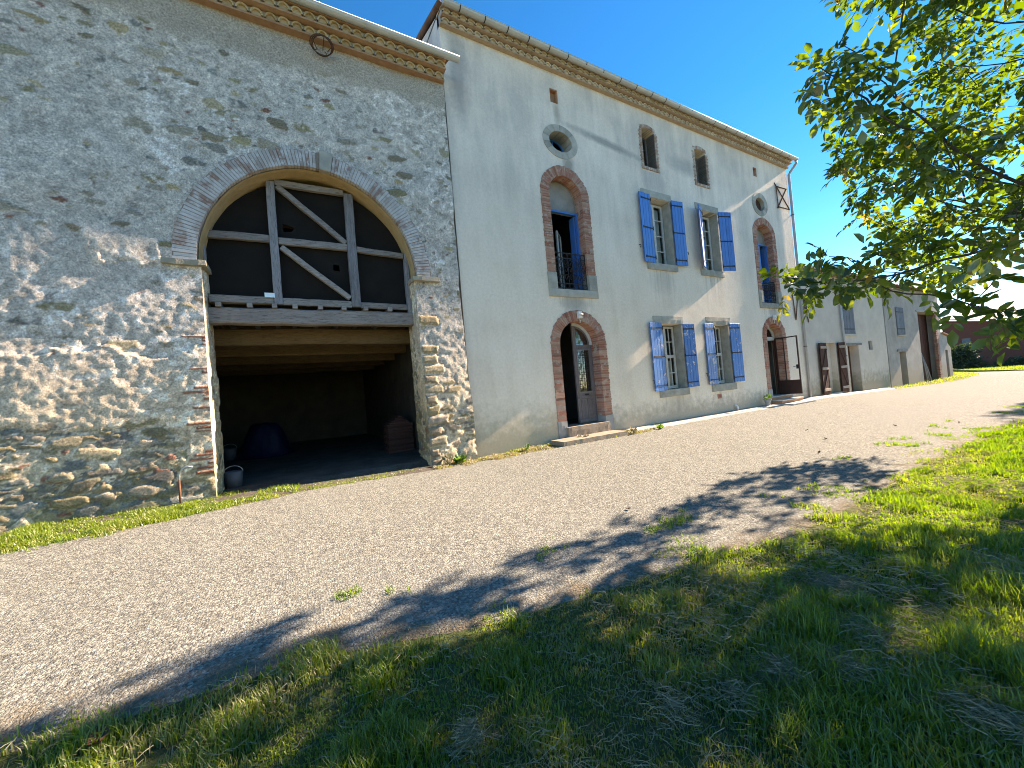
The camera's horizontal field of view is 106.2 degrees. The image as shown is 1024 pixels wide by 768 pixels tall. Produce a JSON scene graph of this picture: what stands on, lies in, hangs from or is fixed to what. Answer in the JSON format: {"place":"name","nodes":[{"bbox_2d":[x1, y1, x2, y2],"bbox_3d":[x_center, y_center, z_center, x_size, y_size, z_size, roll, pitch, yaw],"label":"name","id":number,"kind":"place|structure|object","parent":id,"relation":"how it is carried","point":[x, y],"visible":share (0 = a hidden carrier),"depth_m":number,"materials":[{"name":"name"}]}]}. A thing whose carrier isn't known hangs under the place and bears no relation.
{"place":"outdoors","nodes":[
{"label":"outdoors","id":0,"kind":"place"},
{"bbox_2d":[0,370,1023,754],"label":"gravel road","id":1,"kind":"structure","parent":0,"point":[164,612],"depth_m":3.92,"materials":[{"name":"grey gravel"}]},
{"bbox_2d":[630,427,637,433],"bbox_3d":[3.180,1.196,9.978,0.219,0.235,0.243,-5,-1,4],"label":"weed","id":2,"kind":"object","parent":1,"relation":"on","point":[633,429],"visible":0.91,"depth_m":9.95,"materials":[{"name":"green plant"}]},
{"bbox_2d":[0,373,1023,767],"bbox_3d":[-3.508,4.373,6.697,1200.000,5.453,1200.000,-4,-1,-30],"label":"ground","id":3,"kind":"structure","parent":0,"point":[150,759],"depth_m":1.98,"materials":[{"name":"plant"}]},
{"bbox_2d":[87,726,108,753],"bbox_3d":[-2.018,1.733,1.878,0.154,0.046,0.078,2,14,40],"label":"dead leaf","id":4,"kind":"object","parent":3,"relation":"on","point":[89,741],"visible":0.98,"depth_m":1.90,"materials":[{"name":"brown plant"}]},
{"bbox_2d":[178,466,192,504],"bbox_3d":[-4.834,1.528,5.709,0.191,0.624,0.032,-5,-1,-22],"label":"standpipe","id":5,"kind":"object","parent":3,"relation":"on","point":[179,490],"visible":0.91,"depth_m":5.67,"materials":[{"name":"metal"}]},
{"bbox_2d":[0,0,477,535],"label":"stone barn","id":6,"kind":"structure","parent":3,"relation":"on","point":[224,224],"depth_m":6.40,"materials":[{"name":"stone"}]},
{"bbox_2d":[223,444,236,460],"bbox_3d":[-7.923,1.913,10.808,0.349,0.462,0.340,-4,-1,-30],"label":"bucket","id":7,"kind":"object","parent":6,"relation":"on","point":[229,454],"visible":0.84,"depth_m":10.69,"materials":[{"name":"black plastic"}]},
{"bbox_2d":[224,466,242,488],"bbox_3d":[-4.874,1.620,6.741,0.289,0.381,0.280,-4,-1,-30],"label":"bucket","id":8,"kind":"object","parent":6,"relation":"on","point":[233,478],"visible":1,"depth_m":6.65,"materials":[{"name":"white plastic"}]},
{"bbox_2d":[233,422,296,460],"bbox_3d":[-7.190,1.614,11.244,1.600,0.979,1.400,-4,-1,-30],"label":"tarpaulin","id":9,"kind":"object","parent":6,"relation":"on","point":[265,440],"visible":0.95,"depth_m":10.87,"materials":[{"name":"blue plastic"}]},
{"bbox_2d":[309,33,333,56],"bbox_3d":[-3.513,-6.260,7.114,0.417,0.253,0.293,-4,-1,-30],"label":"wire basket","id":10,"kind":"object","parent":6,"relation":"hanging from","point":[323,36],"visible":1,"depth_m":7.09,"materials":[{"name":"metal"}]},
{"bbox_2d":[383,415,414,453],"bbox_3d":[-2.894,1.254,9.810,0.641,0.892,0.568,-4,-1,-30],"label":"tile stack","id":11,"kind":"object","parent":6,"relation":"on","point":[398,434],"visible":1,"depth_m":9.60,"materials":[{"name":"tile"}]},
{"bbox_2d":[0,424,679,555],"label":"grass strip","id":12,"kind":"object","parent":3,"relation":"on","point":[33,532],"depth_m":5.16,"materials":[{"name":"green plant"}]},
{"bbox_2d":[442,452,452,463],"bbox_3d":[-1.315,1.513,7.742,0.235,0.271,0.235,-5,-1,5],"label":"weed","id":13,"kind":"object","parent":3,"relation":"on","point":[447,458],"visible":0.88,"depth_m":7.71,"materials":[{"name":"beige plant"}]},
{"bbox_2d":[452,454,466,462],"bbox_3d":[-1.048,1.526,7.822,0.293,0.219,0.340,-5,-1,4],"label":"weed","id":14,"kind":"object","parent":3,"relation":"on","point":[461,458],"visible":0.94,"depth_m":7.75,"materials":[{"name":"green plant"}]},
{"bbox_2d":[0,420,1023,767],"bbox_3d":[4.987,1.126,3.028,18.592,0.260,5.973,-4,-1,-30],"label":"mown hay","id":15,"kind":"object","parent":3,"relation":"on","point":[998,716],"visible":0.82,"depth_m":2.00,"materials":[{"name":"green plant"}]},
{"bbox_2d":[415,0,815,457],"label":"farmhouse","id":16,"kind":"object","parent":3,"relation":"on","point":[621,242],"visible":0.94,"depth_m":10.72,"materials":[{"name":"paint"}]},
{"bbox_2d":[555,230,564,288],"bbox_3d":[1.383,-3.365,10.905,0.071,1.800,0.559,-5,-1,18],"label":"inner door","id":17,"kind":"structure","parent":16,"relation":"in","point":[558,239],"depth_m":10.92,"materials":[{"name":"paint"}]},
{"bbox_2d":[570,323,597,422],"bbox_3d":[1.968,-0.308,10.459,0.641,2.692,0.072,-4,-1,-30],"label":"door leaf","id":18,"kind":"structure","parent":16,"relation":"in","point":[586,401],"depth_m":10.41,"materials":[{"name":"grey wood"}]},
{"bbox_2d":[642,138,647,165],"bbox_3d":[4.070,-7.229,12.156,0.560,1.160,0.062,-4,-1,-30],"label":"window","id":19,"kind":"structure","parent":16,"relation":"in","point":[643,139],"depth_m":12.27,"materials":[{"name":"grey wood"}]},
{"bbox_2d":[640,188,677,271],"bbox_3d":[4.499,-4.712,12.066,1.452,2.464,0.483,-4,-1,-30],"label":"window","id":20,"kind":"structure","parent":16,"relation":"in","point":[669,255],"depth_m":12.24,"materials":[{"name":"paint"}]},
{"bbox_2d":[652,316,689,397],"bbox_3d":[4.837,-0.848,11.998,1.441,2.465,0.482,-4,-1,-30],"label":"window","id":21,"kind":"structure","parent":16,"relation":"in","point":[677,338],"depth_m":12.15,"materials":[{"name":"paint"}]},
{"bbox_2d":[695,158,698,182],"bbox_3d":[6.301,-7.368,13.433,0.570,1.140,0.062,-4,-1,-30],"label":"window","id":22,"kind":"structure","parent":16,"relation":"in","point":[695,158],"depth_m":13.55,"materials":[{"name":"grey wood"}]},
{"bbox_2d":[694,202,724,277],"bbox_3d":[6.697,-4.884,13.327,1.370,2.477,0.483,-4,-1,-30],"label":"window","id":23,"kind":"structure","parent":16,"relation":"in","point":[713,231],"depth_m":13.48,"materials":[{"name":"paint"}]},
{"bbox_2d":[705,317,736,391],"bbox_3d":[7.038,-1.015,13.259,1.386,2.506,0.481,-4,-1,-30],"label":"window","id":24,"kind":"structure","parent":16,"relation":"in","point":[725,354],"depth_m":13.43,"materials":[{"name":"paint"}]},
{"bbox_2d":[625,388,894,429],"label":"kerb","id":25,"kind":"structure","parent":3,"relation":"on","point":[697,418],"depth_m":12.80,"materials":[{"name":"concrete"}]},
{"bbox_2d":[763,394,771,405],"bbox_3d":[9.233,0.548,13.921,0.305,0.454,0.295,-4,-1,-30],"label":"plant pot","id":26,"kind":"object","parent":25,"relation":"on","point":[767,401],"visible":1,"depth_m":13.87,"materials":[{"name":"grey ceramic"}]},
{"bbox_2d":[799,265,892,396],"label":"house","id":27,"kind":"structure","parent":3,"relation":"on","point":[847,350],"depth_m":17.87,"materials":[{"name":"paint"}]},
{"bbox_2d":[826,343,833,391],"bbox_3d":[14.148,-0.689,17.383,1.240,2.380,0.060,-4,-1,-30],"label":"blocked window","id":28,"kind":"structure","parent":27,"relation":"in","point":[827,344],"depth_m":17.57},
{"bbox_2d":[847,347,853,391],"bbox_3d":[16.207,-0.672,18.678,1.167,2.280,0.040,-4,-1,-30],"label":"door","id":29,"kind":"structure","parent":27,"relation":"in","point":[847,347],"depth_m":18.90,"materials":[{"name":"wood"}]},
{"bbox_2d":[758,0,1023,365],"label":"walnut tree","id":30,"kind":"object","parent":3,"relation":"on","point":[918,155],"visible":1,"depth_m":5.04,"materials":[{"name":"green plant"}]},
{"bbox_2d":[882,283,944,387],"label":"farm outbuilding","id":31,"kind":"structure","parent":3,"relation":"on","point":[911,336],"depth_m":22.37,"materials":[{"name":"white paint"}]},
{"bbox_2d":[917,314,931,380],"bbox_3d":[25.847,-2.303,24.398,3.488,4.240,0.050,-4,-1,-30],"label":"wagon door","id":32,"kind":"structure","parent":31,"relation":"in","point":[922,323],"depth_m":24.87,"materials":[{"name":"brown wood"}]},
{"bbox_2d":[921,353,927,380],"bbox_3d":[25.510,-1.173,23.813,0.086,1.993,0.891,-6,-1,35],"label":"wooden pole","id":33,"kind":"object","parent":3,"relation":"on","point":[924,368],"visible":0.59,"depth_m":23.75,"materials":[{"name":"grey wood"}]},
{"bbox_2d":[886,371,978,387],"bbox_3d":[31.104,-0.521,28.021,29.805,0.499,5.091,-4,-1,-30],"label":"grass roadside","id":34,"kind":"object","parent":3,"relation":"on","point":[961,373],"depth_m":23.48,"materials":[{"name":"green plant"}]},
{"bbox_2d":[941,332,952,377],"bbox_3d":[28.330,-1.713,26.927,1.960,3.330,3.200,-4,-1,-30],"label":"lean to shed","id":35,"kind":"object","parent":3,"relation":"on","point":[947,357],"visible":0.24,"depth_m":25.72,"materials":[{"name":"paint"}]},
{"bbox_2d":[316,0,1023,331],"label":"sky","id":36,"kind":"structure","parent":0,"point":[725,61],"materials":[{"name":"blue"}]},
{"bbox_2d":[953,369,1021,371],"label":"meadow","id":37,"kind":"structure","parent":0,"point":[978,370],"depth_m":33.35,"materials":[{"name":"green plant"}]},
{"bbox_2d":[951,341,990,368],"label":"dark bush","id":38,"kind":"object","parent":37,"relation":"on","point":[961,354],"visible":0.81,"depth_m":43.89,"materials":[{"name":"green plant"}]},
{"bbox_2d":[939,304,1023,366],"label":"brick barn","id":39,"kind":"structure","parent":37,"relation":"on","point":[965,334],"depth_m":48.19,"materials":[{"name":"brick"}]},
{"bbox_2d":[961,338,970,345],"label":"window","id":40,"kind":"structure","parent":39,"relation":"in","point":[968,340],"depth_m":49.20,"materials":[{"name":"grey glass"}]},
{"bbox_2d":[957,364,1023,369],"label":"meadow tufts","id":41,"kind":"object","parent":37,"relation":"on","point":[1014,367],"visible":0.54,"depth_m":36.09,"materials":[{"name":"green plant"}]},
{"bbox_2d":[991,356,1023,366],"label":"scrub","id":42,"kind":"object","parent":37,"relation":"on","point":[1019,360],"visible":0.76,"depth_m":42.00,"materials":[{"name":"green plant"}]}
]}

